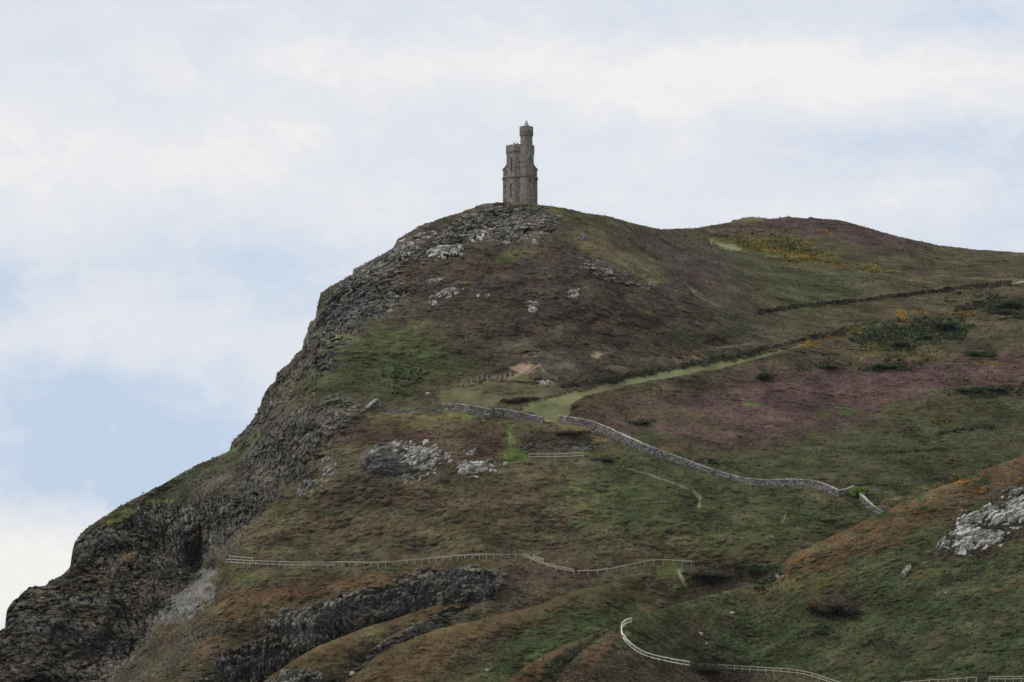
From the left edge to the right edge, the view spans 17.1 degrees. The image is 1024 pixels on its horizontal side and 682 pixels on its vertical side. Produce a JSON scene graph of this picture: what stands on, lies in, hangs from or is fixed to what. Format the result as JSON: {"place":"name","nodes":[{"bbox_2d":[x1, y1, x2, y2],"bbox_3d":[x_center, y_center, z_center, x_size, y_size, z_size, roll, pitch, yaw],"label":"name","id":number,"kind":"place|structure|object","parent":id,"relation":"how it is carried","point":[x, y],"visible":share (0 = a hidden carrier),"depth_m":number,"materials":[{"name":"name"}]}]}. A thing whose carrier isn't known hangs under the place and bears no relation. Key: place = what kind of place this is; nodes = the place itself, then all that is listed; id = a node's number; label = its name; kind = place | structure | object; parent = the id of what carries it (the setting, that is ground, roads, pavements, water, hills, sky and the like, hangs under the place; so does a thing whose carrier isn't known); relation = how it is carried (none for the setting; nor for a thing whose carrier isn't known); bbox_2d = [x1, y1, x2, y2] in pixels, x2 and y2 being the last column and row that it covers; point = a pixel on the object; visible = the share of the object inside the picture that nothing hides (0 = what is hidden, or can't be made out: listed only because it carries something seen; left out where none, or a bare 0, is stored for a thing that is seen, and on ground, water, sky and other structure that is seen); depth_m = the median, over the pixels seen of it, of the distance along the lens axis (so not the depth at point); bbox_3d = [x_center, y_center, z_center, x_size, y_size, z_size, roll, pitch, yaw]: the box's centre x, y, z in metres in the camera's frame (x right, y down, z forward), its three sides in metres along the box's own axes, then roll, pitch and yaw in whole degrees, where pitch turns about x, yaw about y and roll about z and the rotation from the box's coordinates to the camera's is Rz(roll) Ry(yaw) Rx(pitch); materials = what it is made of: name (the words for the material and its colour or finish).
{"place":"outdoors","nodes":[
{"label":"outdoors","id":0,"kind":"place"},
{"bbox_2d":[263,599,470,681],"bbox_3d":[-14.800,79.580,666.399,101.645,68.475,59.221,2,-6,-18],"label":"ridge","id":1,"kind":"structure","parent":0,"point":[313,673],"depth_m":665.13,"materials":[{"name":"plant"}]},
{"bbox_2d":[265,668,305,681],"bbox_3d":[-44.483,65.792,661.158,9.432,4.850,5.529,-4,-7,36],"label":"rock outcrop","id":2,"kind":"object","parent":1,"relation":"on","point":[285,674],"visible":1,"depth_m":660.38,"materials":[{"name":"grey stone"}]},
{"bbox_2d":[405,622,436,636],"bbox_3d":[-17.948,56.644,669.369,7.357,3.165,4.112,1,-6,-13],"label":"rock outcrop","id":3,"kind":"object","parent":1,"relation":"on","point":[418,625],"visible":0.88,"depth_m":668.89,"materials":[{"name":"grey stone"}]},
{"bbox_2d":[346,582,658,681],"bbox_3d":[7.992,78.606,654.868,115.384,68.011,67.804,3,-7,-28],"label":"slope","id":4,"kind":"structure","parent":0,"point":[426,647],"depth_m":655.22,"materials":[{"name":"plant"}]},
{"bbox_2d":[0,202,1023,681],"bbox_3d":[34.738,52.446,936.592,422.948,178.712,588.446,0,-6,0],"label":"hill","id":5,"kind":"structure","parent":0,"point":[142,566],"depth_m":729.28,"materials":[{"name":"green plant"}]},
{"bbox_2d":[15,610,129,662],"bbox_3d":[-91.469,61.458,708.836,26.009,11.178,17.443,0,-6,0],"label":"rock outcrop","id":6,"kind":"object","parent":5,"relation":"on","point":[46,630],"visible":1,"depth_m":704.78,"materials":[{"name":"grey stone"}]},
{"bbox_2d":[52,590,113,616],"bbox_3d":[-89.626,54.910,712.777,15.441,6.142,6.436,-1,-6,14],"label":"rock outcrop","id":7,"kind":"object","parent":5,"relation":"on","point":[76,601],"visible":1,"depth_m":711.38,"materials":[{"name":"grey stone"}]},
{"bbox_2d":[84,529,122,545],"bbox_3d":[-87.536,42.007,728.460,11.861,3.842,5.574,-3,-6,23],"label":"rock outcrop","id":8,"kind":"object","parent":5,"relation":"on","point":[106,535],"visible":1,"depth_m":727.06,"materials":[{"name":"grey stone"}]},
{"bbox_2d":[144,507,165,521],"bbox_3d":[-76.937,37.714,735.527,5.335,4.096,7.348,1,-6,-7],"label":"rock outcrop","id":9,"kind":"object","parent":5,"relation":"on","point":[153,512],"visible":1,"depth_m":735.53,"materials":[{"name":"grey stone"}]},
{"bbox_2d":[169,530,199,574],"bbox_3d":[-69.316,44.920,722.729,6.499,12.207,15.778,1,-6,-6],"label":"rock outcrop","id":10,"kind":"object","parent":5,"relation":"on","point":[179,549],"visible":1,"depth_m":722.07,"materials":[{"name":"grey stone"}]},
{"bbox_2d":[212,645,278,681],"bbox_3d":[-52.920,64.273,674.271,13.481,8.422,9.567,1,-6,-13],"label":"rock outcrop","id":11,"kind":"object","parent":5,"relation":"on","point":[254,662],"visible":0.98,"depth_m":673.89,"materials":[{"name":"grey stone"}]},
{"bbox_2d":[225,559,333,567],"bbox_3d":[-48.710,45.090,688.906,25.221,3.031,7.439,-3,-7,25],"label":"timber fence","id":12,"kind":"object","parent":5,"relation":"on","point":[273,564],"visible":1,"depth_m":685.72,"materials":[{"name":"grey wood"}]},
{"bbox_2d":[281,612,313,649],"bbox_3d":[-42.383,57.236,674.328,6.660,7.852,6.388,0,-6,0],"label":"rock outcrop","id":13,"kind":"object","parent":5,"relation":"on","point":[300,635],"visible":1,"depth_m":673.61,"materials":[{"name":"grey stone"}]},
{"bbox_2d":[297,456,336,499],"bbox_3d":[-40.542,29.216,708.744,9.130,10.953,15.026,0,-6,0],"label":"rock outcrop","id":14,"kind":"object","parent":5,"relation":"on","point":[328,468],"visible":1,"depth_m":706.63,"materials":[{"name":"grey stone"}]},
{"bbox_2d":[318,591,385,632],"bbox_3d":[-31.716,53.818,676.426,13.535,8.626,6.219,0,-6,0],"label":"rock outcrop","id":15,"kind":"object","parent":5,"relation":"on","point":[347,603],"visible":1,"depth_m":675.37,"materials":[{"name":"grey stone"}]},
{"bbox_2d":[318,286,385,331],"bbox_3d":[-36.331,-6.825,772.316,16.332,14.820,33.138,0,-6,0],"label":"rock outcrop","id":16,"kind":"object","parent":5,"relation":"on","point":[363,308],"visible":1,"depth_m":771.77,"materials":[{"name":"grey stone"}]},
{"bbox_2d":[355,269,372,282],"bbox_3d":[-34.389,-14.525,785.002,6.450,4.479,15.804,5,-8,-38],"label":"rock outcrop","id":17,"kind":"object","parent":5,"relation":"on","point":[367,276],"visible":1,"depth_m":782.00,"materials":[{"name":"grey stone"}]},
{"bbox_2d":[334,249,401,295],"bbox_3d":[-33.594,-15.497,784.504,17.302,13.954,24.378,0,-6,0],"label":"rock outcrop","id":18,"kind":"object","parent":5,"relation":"on","point":[340,283],"visible":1,"depth_m":784.25,"materials":[{"name":"grey stone"}]},
{"bbox_2d":[362,454,374,474],"bbox_3d":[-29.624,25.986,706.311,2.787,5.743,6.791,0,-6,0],"label":"rock outcrop","id":19,"kind":"object","parent":5,"relation":"on","point":[368,458],"visible":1,"depth_m":703.82,"materials":[{"name":"grey stone"}]},
{"bbox_2d":[364,398,382,409],"bbox_3d":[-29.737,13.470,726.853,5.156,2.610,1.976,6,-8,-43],"label":"stone slab","id":20,"kind":"structure","parent":5,"relation":"on","point":[376,402],"depth_m":727.36,"materials":[{"name":"grey stone"}]},
{"bbox_2d":[366,301,399,318],"bbox_3d":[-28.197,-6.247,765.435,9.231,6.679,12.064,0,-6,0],"label":"rock outcrop","id":21,"kind":"object","parent":5,"relation":"on","point":[390,310],"visible":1,"depth_m":763.71,"materials":[{"name":"grey stone"}]},
{"bbox_2d":[367,439,409,454],"bbox_3d":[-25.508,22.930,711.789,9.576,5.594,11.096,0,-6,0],"label":"rock outcrop","id":22,"kind":"object","parent":5,"relation":"on","point":[395,446],"visible":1,"depth_m":710.36,"materials":[{"name":"grey stone"}]},
{"bbox_2d":[365,447,414,479],"bbox_3d":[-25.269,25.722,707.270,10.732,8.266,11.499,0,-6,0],"label":"rock outcrop","id":23,"kind":"object","parent":5,"relation":"on","point":[391,465],"visible":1,"depth_m":703.46,"materials":[{"name":"grey stone"}]},
{"bbox_2d":[402,474,414,484],"bbox_3d":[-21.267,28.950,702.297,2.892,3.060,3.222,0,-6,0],"label":"rock outcrop","id":24,"kind":"object","parent":5,"relation":"on","point":[404,479],"visible":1,"depth_m":701.88,"materials":[{"name":"grey stone"}]},
{"bbox_2d":[396,243,421,257],"bbox_3d":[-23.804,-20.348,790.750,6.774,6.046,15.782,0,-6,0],"label":"rock outcrop","id":25,"kind":"object","parent":5,"relation":"on","point":[410,247],"visible":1,"depth_m":786.29,"materials":[{"name":"grey stone"}]},
{"bbox_2d":[377,407,441,413],"bbox_3d":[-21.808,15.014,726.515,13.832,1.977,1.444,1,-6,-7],"label":"stone wall","id":26,"kind":"structure","parent":5,"relation":"on","point":[397,411],"depth_m":726.07,"materials":[{"name":"grey stone"}]},
{"bbox_2d":[401,439,441,476],"bbox_3d":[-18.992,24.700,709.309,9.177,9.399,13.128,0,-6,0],"label":"rock outcrop","id":27,"kind":"object","parent":5,"relation":"on","point":[424,452],"visible":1,"depth_m":707.41,"materials":[{"name":"grey stone"}]},
{"bbox_2d":[334,554,522,566],"bbox_3d":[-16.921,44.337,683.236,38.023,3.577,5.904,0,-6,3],"label":"timber fence","id":28,"kind":"object","parent":5,"relation":"on","point":[428,558],"visible":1,"depth_m":682.81,"materials":[{"name":"grey wood"}]},
{"bbox_2d":[428,277,443,282],"bbox_3d":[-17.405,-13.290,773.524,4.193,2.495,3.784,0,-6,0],"label":"rock outcrop","id":29,"kind":"object","parent":5,"relation":"on","point":[432,280],"visible":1,"depth_m":773.03,"materials":[{"name":"grey stone"}]},
{"bbox_2d":[382,567,497,617],"bbox_3d":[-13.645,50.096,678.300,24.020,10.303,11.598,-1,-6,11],"label":"rock outcrop","id":30,"kind":"object","parent":5,"relation":"on","point":[424,585],"visible":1,"depth_m":675.98,"materials":[{"name":"grey stone"}]},
{"bbox_2d":[426,244,463,259],"bbox_3d":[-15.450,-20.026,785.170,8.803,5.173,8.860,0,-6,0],"label":"rock outcrop","id":31,"kind":"object","parent":5,"relation":"on","point":[440,250],"visible":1,"depth_m":784.02,"materials":[{"name":"grey stone"}]},
{"bbox_2d":[429,284,461,304],"bbox_3d":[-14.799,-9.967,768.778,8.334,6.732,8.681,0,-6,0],"label":"rock outcrop","id":32,"kind":"object","parent":5,"relation":"on","point":[445,291],"visible":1,"depth_m":768.86,"materials":[{"name":"grey stone"}]},
{"bbox_2d":[443,452,452,462],"bbox_3d":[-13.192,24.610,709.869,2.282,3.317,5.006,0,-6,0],"label":"rock outcrop","id":33,"kind":"object","parent":5,"relation":"on","point":[446,454],"visible":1,"depth_m":709.18,"materials":[{"name":"grey stone"}]},
{"bbox_2d":[437,219,482,242],"bbox_3d":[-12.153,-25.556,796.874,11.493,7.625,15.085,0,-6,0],"label":"rock outcrop","id":34,"kind":"object","parent":5,"relation":"on","point":[454,234],"visible":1,"depth_m":793.47,"materials":[{"name":"grey stone"}]},
{"bbox_2d":[443,403,491,416],"bbox_3d":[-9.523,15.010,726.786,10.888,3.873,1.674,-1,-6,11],"label":"stone wall","id":35,"kind":"structure","parent":5,"relation":"on","point":[473,409],"depth_m":726.04,"materials":[{"name":"grey stone"}]},
{"bbox_2d":[459,447,475,454],"bbox_3d":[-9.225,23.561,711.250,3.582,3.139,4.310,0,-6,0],"label":"rock outcrop","id":36,"kind":"object","parent":5,"relation":"on","point":[469,451],"visible":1,"depth_m":710.80,"materials":[{"name":"grey stone"}]},
{"bbox_2d":[462,230,489,242],"bbox_3d":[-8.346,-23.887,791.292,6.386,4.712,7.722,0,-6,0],"label":"rock outcrop","id":37,"kind":"object","parent":5,"relation":"on","point":[482,234],"visible":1,"depth_m":791.26,"materials":[{"name":"grey stone"}]},
{"bbox_2d":[455,459,500,477],"bbox_3d":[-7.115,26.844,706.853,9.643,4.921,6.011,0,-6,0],"label":"rock outcrop","id":38,"kind":"object","parent":5,"relation":"on","point":[467,466],"visible":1,"depth_m":706.00,"materials":[{"name":"grey stone"}]},
{"bbox_2d":[460,374,511,386],"bbox_3d":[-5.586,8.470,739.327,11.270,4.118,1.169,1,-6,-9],"label":"post fence","id":39,"kind":"object","parent":5,"relation":"on","point":[487,379],"visible":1,"depth_m":739.71,"materials":[{"name":"grey wood"}]},
{"bbox_2d":[481,204,519,222],"bbox_3d":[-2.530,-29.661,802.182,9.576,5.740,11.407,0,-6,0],"label":"rock outcrop","id":40,"kind":"object","parent":5,"relation":"on","point":[500,211],"visible":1,"depth_m":801.83,"materials":[{"name":"grey stone"}]},
{"bbox_2d":[490,226,515,244],"bbox_3d":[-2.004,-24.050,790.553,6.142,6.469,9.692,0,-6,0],"label":"rock outcrop","id":41,"kind":"object","parent":5,"relation":"on","point":[496,235],"visible":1,"depth_m":789.78,"materials":[{"name":"grey stone"}]},
{"bbox_2d":[501,398,520,403],"bbox_3d":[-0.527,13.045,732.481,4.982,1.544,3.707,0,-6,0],"label":"gorse bush","id":42,"kind":"object","parent":5,"relation":"on","point":[513,400],"visible":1,"depth_m":732.07,"materials":[{"name":"green plant"}]},
{"bbox_2d":[3,204,1023,681],"bbox_3d":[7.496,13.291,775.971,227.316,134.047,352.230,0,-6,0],"label":"heather","id":43,"kind":"object","parent":5,"relation":"on","point":[673,642],"visible":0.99,"depth_m":753.47,"materials":[{"name":"brown plant"}]},
{"bbox_2d":[500,218,526,230],"bbox_3d":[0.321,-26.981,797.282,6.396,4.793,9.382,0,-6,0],"label":"rock outcrop","id":44,"kind":"object","parent":5,"relation":"on","point":[506,224],"visible":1,"depth_m":794.63,"materials":[{"name":"grey stone"}]},
{"bbox_2d":[4,202,1023,681],"bbox_3d":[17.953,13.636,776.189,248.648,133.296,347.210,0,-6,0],"label":"bracken","id":45,"kind":"object","parent":5,"relation":"on","point":[626,644],"visible":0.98,"depth_m":680.15,"materials":[{"name":"green plant"}]},
{"bbox_2d":[495,408,543,423],"bbox_3d":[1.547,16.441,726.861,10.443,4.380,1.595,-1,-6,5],"label":"stone wall","id":46,"kind":"structure","parent":5,"relation":"on","point":[519,415],"depth_m":726.91,"materials":[{"name":"grey stone"}]},
{"bbox_2d":[502,120,537,204],"bbox_3d":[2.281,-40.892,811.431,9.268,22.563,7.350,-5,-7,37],"label":"stone tower","id":47,"kind":"structure","parent":5,"relation":"on","point":[519,170],"depth_m":808.01,"materials":[{"name":"grey stone"}]},
{"bbox_2d":[511,396,539,402],"bbox_3d":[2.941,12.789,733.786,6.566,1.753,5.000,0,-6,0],"label":"gorse bush","id":48,"kind":"object","parent":5,"relation":"on","point":[524,399],"visible":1,"depth_m":732.90,"materials":[{"name":"green plant"}]},
{"bbox_2d":[518,442,534,453],"bbox_3d":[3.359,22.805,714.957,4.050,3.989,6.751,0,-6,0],"label":"rock outcrop","id":49,"kind":"object","parent":5,"relation":"on","point":[529,446],"visible":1,"depth_m":713.96,"materials":[{"name":"grey stone"}]},
{"bbox_2d":[517,233,544,244],"bbox_3d":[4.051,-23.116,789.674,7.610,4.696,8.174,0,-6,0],"label":"rock outcrop","id":50,"kind":"object","parent":5,"relation":"on","point":[534,242],"visible":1,"depth_m":788.62,"materials":[{"name":"grey stone"}]},
{"bbox_2d":[527,300,538,312],"bbox_3d":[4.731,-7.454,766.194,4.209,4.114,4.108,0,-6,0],"label":"rock outcrop","id":51,"kind":"object","parent":5,"relation":"on","point":[531,309],"visible":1,"depth_m":765.93,"materials":[{"name":"grey stone"}]},
{"bbox_2d":[523,212,558,223],"bbox_3d":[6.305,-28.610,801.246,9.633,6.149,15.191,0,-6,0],"label":"rock outcrop","id":52,"kind":"object","parent":5,"relation":"on","point":[536,215],"visible":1,"depth_m":797.85,"materials":[{"name":"grey stone"}]},
{"bbox_2d":[540,379,551,383],"bbox_3d":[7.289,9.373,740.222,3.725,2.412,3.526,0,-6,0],"label":"rock outcrop","id":53,"kind":"object","parent":5,"relation":"on","point":[542,381],"visible":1,"depth_m":739.70,"materials":[{"name":"grey stone"}]},
{"bbox_2d":[522,553,573,572],"bbox_3d":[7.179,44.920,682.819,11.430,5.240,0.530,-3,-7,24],"label":"timber fence","id":54,"kind":"object","parent":5,"relation":"on","point":[556,567],"visible":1,"depth_m":682.59,"materials":[{"name":"grey wood"}]},
{"bbox_2d":[529,452,583,458],"bbox_3d":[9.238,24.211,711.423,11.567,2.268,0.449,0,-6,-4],"label":"timber fence","id":55,"kind":"object","parent":5,"relation":"on","point":[547,456],"visible":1,"depth_m":711.45,"materials":[{"name":"grey wood"}]},
{"bbox_2d":[506,627,613,681],"bbox_3d":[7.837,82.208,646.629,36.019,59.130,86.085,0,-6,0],"label":"spur","id":56,"kind":"structure","parent":5,"relation":"attached to","point":[527,672],"depth_m":638.30,"materials":[{"name":"plant"}]},
{"bbox_2d":[565,288,579,297],"bbox_3d":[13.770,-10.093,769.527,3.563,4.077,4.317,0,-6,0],"label":"rock outcrop","id":57,"kind":"object","parent":5,"relation":"on","point":[573,292],"visible":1,"depth_m":768.74,"materials":[{"name":"grey stone"}]},
{"bbox_2d":[554,430,591,435],"bbox_3d":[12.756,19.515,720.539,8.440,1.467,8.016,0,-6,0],"label":"gorse bush","id":58,"kind":"object","parent":5,"relation":"on","point":[572,432],"visible":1,"depth_m":718.64,"materials":[{"name":"green plant"}]},
{"bbox_2d":[560,442,593,451],"bbox_3d":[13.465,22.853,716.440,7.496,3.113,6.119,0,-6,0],"label":"rock outcrop","id":59,"kind":"object","parent":5,"relation":"on","point":[590,448],"visible":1,"depth_m":715.07,"materials":[{"name":"grey stone"}]},
{"bbox_2d":[577,233,589,240],"bbox_3d":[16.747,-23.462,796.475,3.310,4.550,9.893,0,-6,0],"label":"rock outcrop","id":60,"kind":"object","parent":5,"relation":"on","point":[584,237],"visible":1,"depth_m":794.80,"materials":[{"name":"grey stone"}]},
{"bbox_2d":[589,457,614,461],"bbox_3d":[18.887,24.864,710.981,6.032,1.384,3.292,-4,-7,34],"label":"gorse bush","id":61,"kind":"object","parent":5,"relation":"on","point":[605,459],"visible":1,"depth_m":710.14,"materials":[{"name":"green plant"}]},
{"bbox_2d":[589,259,625,283],"bbox_3d":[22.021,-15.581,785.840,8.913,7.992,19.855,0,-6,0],"label":"rock outcrop","id":62,"kind":"object","parent":5,"relation":"on","point":[609,271],"visible":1,"depth_m":781.48,"materials":[{"name":"grey stone"}]},
{"bbox_2d":[578,559,691,574],"bbox_3d":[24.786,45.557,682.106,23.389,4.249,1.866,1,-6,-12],"label":"timber fence","id":63,"kind":"object","parent":5,"relation":"on","point":[644,561],"visible":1,"depth_m":682.19,"materials":[{"name":"grey wood"}]},
{"bbox_2d":[631,420,653,423],"bbox_3d":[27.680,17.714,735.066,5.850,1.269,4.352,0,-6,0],"label":"gorse bush","id":64,"kind":"object","parent":5,"relation":"on","point":[644,422],"visible":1,"depth_m":733.80,"materials":[{"name":"green plant"}]},
{"bbox_2d":[641,282,655,289],"bbox_3d":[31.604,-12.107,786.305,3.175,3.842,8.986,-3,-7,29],"label":"rock outcrop","id":65,"kind":"object","parent":5,"relation":"on","point":[652,284],"visible":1,"depth_m":785.06,"materials":[{"name":"grey stone"}]},
{"bbox_2d":[559,415,839,496],"bbox_3d":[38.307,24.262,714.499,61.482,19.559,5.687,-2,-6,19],"label":"stone wall","id":66,"kind":"structure","parent":5,"relation":"on","point":[623,438],"depth_m":713.78,"materials":[{"name":"grey stone"}]},
{"bbox_2d":[381,225,1023,590],"bbox_3d":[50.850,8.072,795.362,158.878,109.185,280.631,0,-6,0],"label":"gorse","id":67,"kind":"object","parent":5,"relation":"on","point":[880,335],"visible":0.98,"depth_m":804.31,"materials":[{"name":"green plant"}]},
{"bbox_2d":[686,570,739,581],"bbox_3d":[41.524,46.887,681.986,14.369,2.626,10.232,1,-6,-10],"label":"gorse bush","id":68,"kind":"object","parent":5,"relation":"on","point":[716,574],"visible":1,"depth_m":678.80,"materials":[{"name":"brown plant"}]},
{"bbox_2d":[743,562,777,575],"bbox_3d":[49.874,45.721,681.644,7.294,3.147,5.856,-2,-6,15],"label":"gorse bush","id":69,"kind":"object","parent":5,"relation":"on","point":[750,569],"visible":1,"depth_m":680.52,"materials":[{"name":"green plant"}]},
{"bbox_2d":[755,372,775,379],"bbox_3d":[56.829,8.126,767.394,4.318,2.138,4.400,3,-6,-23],"label":"gorse bush","id":70,"kind":"object","parent":5,"relation":"on","point":[763,375],"visible":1,"depth_m":766.61,"materials":[{"name":"green plant"}]},
{"bbox_2d":[816,364,839,368],"bbox_3d":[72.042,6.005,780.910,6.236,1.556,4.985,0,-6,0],"label":"gorse bush","id":71,"kind":"object","parent":5,"relation":"on","point":[832,366],"visible":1,"depth_m":779.71,"materials":[{"name":"green plant"}]},
{"bbox_2d":[840,485,854,496],"bbox_3d":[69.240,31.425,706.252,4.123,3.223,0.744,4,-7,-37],"label":"stone wall","id":72,"kind":"structure","parent":5,"relation":"on","point":[845,491],"depth_m":705.72,"materials":[{"name":"grey stone"}]},
{"bbox_2d":[849,486,869,496],"bbox_3d":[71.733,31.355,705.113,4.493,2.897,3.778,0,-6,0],"label":"gorse bush","id":73,"kind":"object","parent":5,"relation":"on","point":[857,490],"visible":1,"depth_m":704.36,"materials":[{"name":"green plant"}]},
{"bbox_2d":[859,493,881,514],"bbox_3d":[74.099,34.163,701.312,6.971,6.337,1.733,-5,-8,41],"label":"stone wall","id":74,"kind":"structure","parent":5,"relation":"on","point":[863,499],"depth_m":701.23,"materials":[{"name":"grey stone"}]},
{"bbox_2d":[870,363,902,367],"bbox_3d":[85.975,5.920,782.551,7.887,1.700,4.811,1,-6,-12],"label":"gorse bush","id":75,"kind":"object","parent":5,"relation":"on","point":[884,365],"visible":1,"depth_m":781.69,"materials":[{"name":"green plant"}]},
{"bbox_2d":[892,340,912,346],"bbox_3d":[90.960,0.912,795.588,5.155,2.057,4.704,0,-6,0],"label":"gorse bush","id":76,"kind":"object","parent":5,"relation":"on","point":[901,343],"visible":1,"depth_m":794.32,"materials":[{"name":"green plant"}]},
{"bbox_2d":[918,334,940,339],"bbox_3d":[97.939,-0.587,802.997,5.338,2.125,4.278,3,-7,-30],"label":"gorse bush","id":77,"kind":"object","parent":5,"relation":"on","point":[929,336],"visible":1,"depth_m":802.11,"materials":[{"name":"green plant"}]},
{"bbox_2d":[932,321,961,329],"bbox_3d":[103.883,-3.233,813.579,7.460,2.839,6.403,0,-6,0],"label":"gorse bush","id":78,"kind":"object","parent":5,"relation":"on","point":[949,325],"visible":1,"depth_m":811.88,"materials":[{"name":"green plant"}]},
{"bbox_2d":[955,386,985,392],"bbox_3d":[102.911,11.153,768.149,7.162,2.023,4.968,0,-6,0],"label":"gorse bush","id":79,"kind":"object","parent":5,"relation":"on","point":[978,389],"visible":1,"depth_m":767.26,"materials":[{"name":"green plant"}]},
{"bbox_2d":[963,350,997,357],"bbox_3d":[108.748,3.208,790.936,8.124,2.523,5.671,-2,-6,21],"label":"gorse bush","id":80,"kind":"object","parent":5,"relation":"on","point":[986,353],"visible":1,"depth_m":790.21,"materials":[{"name":"green plant"}]},
{"bbox_2d":[984,386,1008,392],"bbox_3d":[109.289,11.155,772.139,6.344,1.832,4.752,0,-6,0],"label":"gorse bush","id":81,"kind":"object","parent":5,"relation":"on","point":[992,388],"visible":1,"depth_m":770.78,"materials":[{"name":"green plant"}]},
{"bbox_2d":[985,309,1010,313],"bbox_3d":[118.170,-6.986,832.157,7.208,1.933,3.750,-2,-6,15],"label":"gorse bush","id":82,"kind":"object","parent":5,"relation":"on","point":[1003,311],"visible":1,"depth_m":831.25,"materials":[{"name":"green plant"}]},
{"bbox_2d":[994,299,1023,308],"bbox_3d":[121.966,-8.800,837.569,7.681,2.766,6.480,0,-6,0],"label":"gorse bush","id":83,"kind":"object","parent":5,"relation":"on","point":[1005,303],"visible":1,"depth_m":836.14,"materials":[{"name":"green plant"}]},
{"bbox_2d":[0,0,1023,629],"label":"sky","id":84,"kind":"structure","parent":0,"point":[183,183],"materials":[{"name":"white"}]},
{"bbox_2d":[557,456,1023,681],"bbox_3d":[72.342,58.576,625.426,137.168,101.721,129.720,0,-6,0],"label":"hillside","id":85,"kind":"structure","parent":0,"point":[885,552],"depth_m":630.72,"materials":[{"name":"green plant"}]},
{"bbox_2d":[620,618,689,668],"bbox_3d":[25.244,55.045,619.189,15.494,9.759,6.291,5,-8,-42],"label":"timber fence","id":86,"kind":"object","parent":85,"relation":"on","point":[622,624],"visible":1,"depth_m":615.83,"materials":[{"name":"grey wood"}]},
{"bbox_2d":[691,663,726,673],"bbox_3d":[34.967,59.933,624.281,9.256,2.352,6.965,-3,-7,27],"label":"gorse bush","id":87,"kind":"object","parent":85,"relation":"on","point":[703,667],"visible":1,"depth_m":622.40,"materials":[{"name":"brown plant"}]},
{"bbox_2d":[719,664,838,681],"bbox_3d":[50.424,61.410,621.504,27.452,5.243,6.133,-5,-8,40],"label":"timber fence","id":88,"kind":"object","parent":85,"relation":"on","point":[757,669],"visible":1,"depth_m":624.86,"materials":[{"name":"grey wood"}]},
{"bbox_2d":[803,600,837,613],"bbox_3d":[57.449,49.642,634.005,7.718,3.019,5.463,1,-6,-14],"label":"gorse bush","id":89,"kind":"object","parent":85,"relation":"on","point":[808,605],"visible":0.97,"depth_m":633.32,"materials":[{"name":"brown plant"}]},
{"bbox_2d":[814,629,828,634],"bbox_3d":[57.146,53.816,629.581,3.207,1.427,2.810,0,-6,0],"label":"gorse bush","id":90,"kind":"object","parent":85,"relation":"on","point":[820,631],"visible":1,"depth_m":629.27,"materials":[{"name":"green plant"}]},
{"bbox_2d":[812,601,860,616],"bbox_3d":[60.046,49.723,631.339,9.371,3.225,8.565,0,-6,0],"label":"gorse bush","id":91,"kind":"object","parent":85,"relation":"on","point":[840,607],"visible":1,"depth_m":629.50,"materials":[{"name":"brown plant"}]},
{"bbox_2d":[901,563,911,577],"bbox_3d":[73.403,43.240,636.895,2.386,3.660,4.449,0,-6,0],"label":"rock outcrop","id":92,"kind":"object","parent":85,"relation":"on","point":[906,570],"visible":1,"depth_m":635.88,"materials":[{"name":"grey stone"}]},
{"bbox_2d":[901,677,976,681],"bbox_3d":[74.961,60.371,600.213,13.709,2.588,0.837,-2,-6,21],"label":"timber fence","id":93,"kind":"object","parent":85,"relation":"on","point":[944,679],"visible":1,"depth_m":599.57,"materials":[{"name":"grey wood"}]},
{"bbox_2d":[936,536,952,549],"bbox_3d":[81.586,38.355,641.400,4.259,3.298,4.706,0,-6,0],"label":"rock outcrop","id":94,"kind":"object","parent":85,"relation":"on","point":[942,543],"visible":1,"depth_m":639.79,"materials":[{"name":"grey stone"}]},
{"bbox_2d":[945,524,980,555],"bbox_3d":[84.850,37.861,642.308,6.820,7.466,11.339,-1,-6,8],"label":"rock outcrop","id":95,"kind":"object","parent":85,"relation":"on","point":[964,535],"visible":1,"depth_m":641.18,"materials":[{"name":"grey stone"}]},
{"bbox_2d":[956,503,990,527],"bbox_3d":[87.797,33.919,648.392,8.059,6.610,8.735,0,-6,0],"label":"rock outcrop","id":96,"kind":"object","parent":85,"relation":"on","point":[977,516],"visible":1,"depth_m":647.64,"materials":[{"name":"grey stone"}]},
{"bbox_2d":[975,529,1009,549],"bbox_3d":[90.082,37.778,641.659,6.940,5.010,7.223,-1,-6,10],"label":"rock outcrop","id":97,"kind":"object","parent":85,"relation":"on","point":[987,537],"visible":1,"depth_m":641.06,"materials":[{"name":"grey stone"}]},
{"bbox_2d":[988,497,1023,528],"bbox_3d":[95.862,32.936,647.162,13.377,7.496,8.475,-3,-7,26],"label":"rock outcrop","id":98,"kind":"object","parent":85,"relation":"on","point":[1013,512],"visible":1,"depth_m":645.98,"materials":[{"name":"grey stone"}]},
{"bbox_2d":[989,676,1023,681],"bbox_3d":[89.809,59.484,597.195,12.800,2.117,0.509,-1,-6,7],"label":"timber fence","id":99,"kind":"object","parent":85,"relation":"on","point":[997,678],"visible":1,"depth_m":597.43,"materials":[{"name":"grey wood"}]},
{"bbox_2d":[1001,486,1023,500],"bbox_3d":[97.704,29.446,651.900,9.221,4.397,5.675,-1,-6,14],"label":"rock outcrop","id":100,"kind":"object","parent":85,"relation":"on","point":[1016,491],"visible":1,"depth_m":651.79,"materials":[{"name":"grey stone"}]}
]}

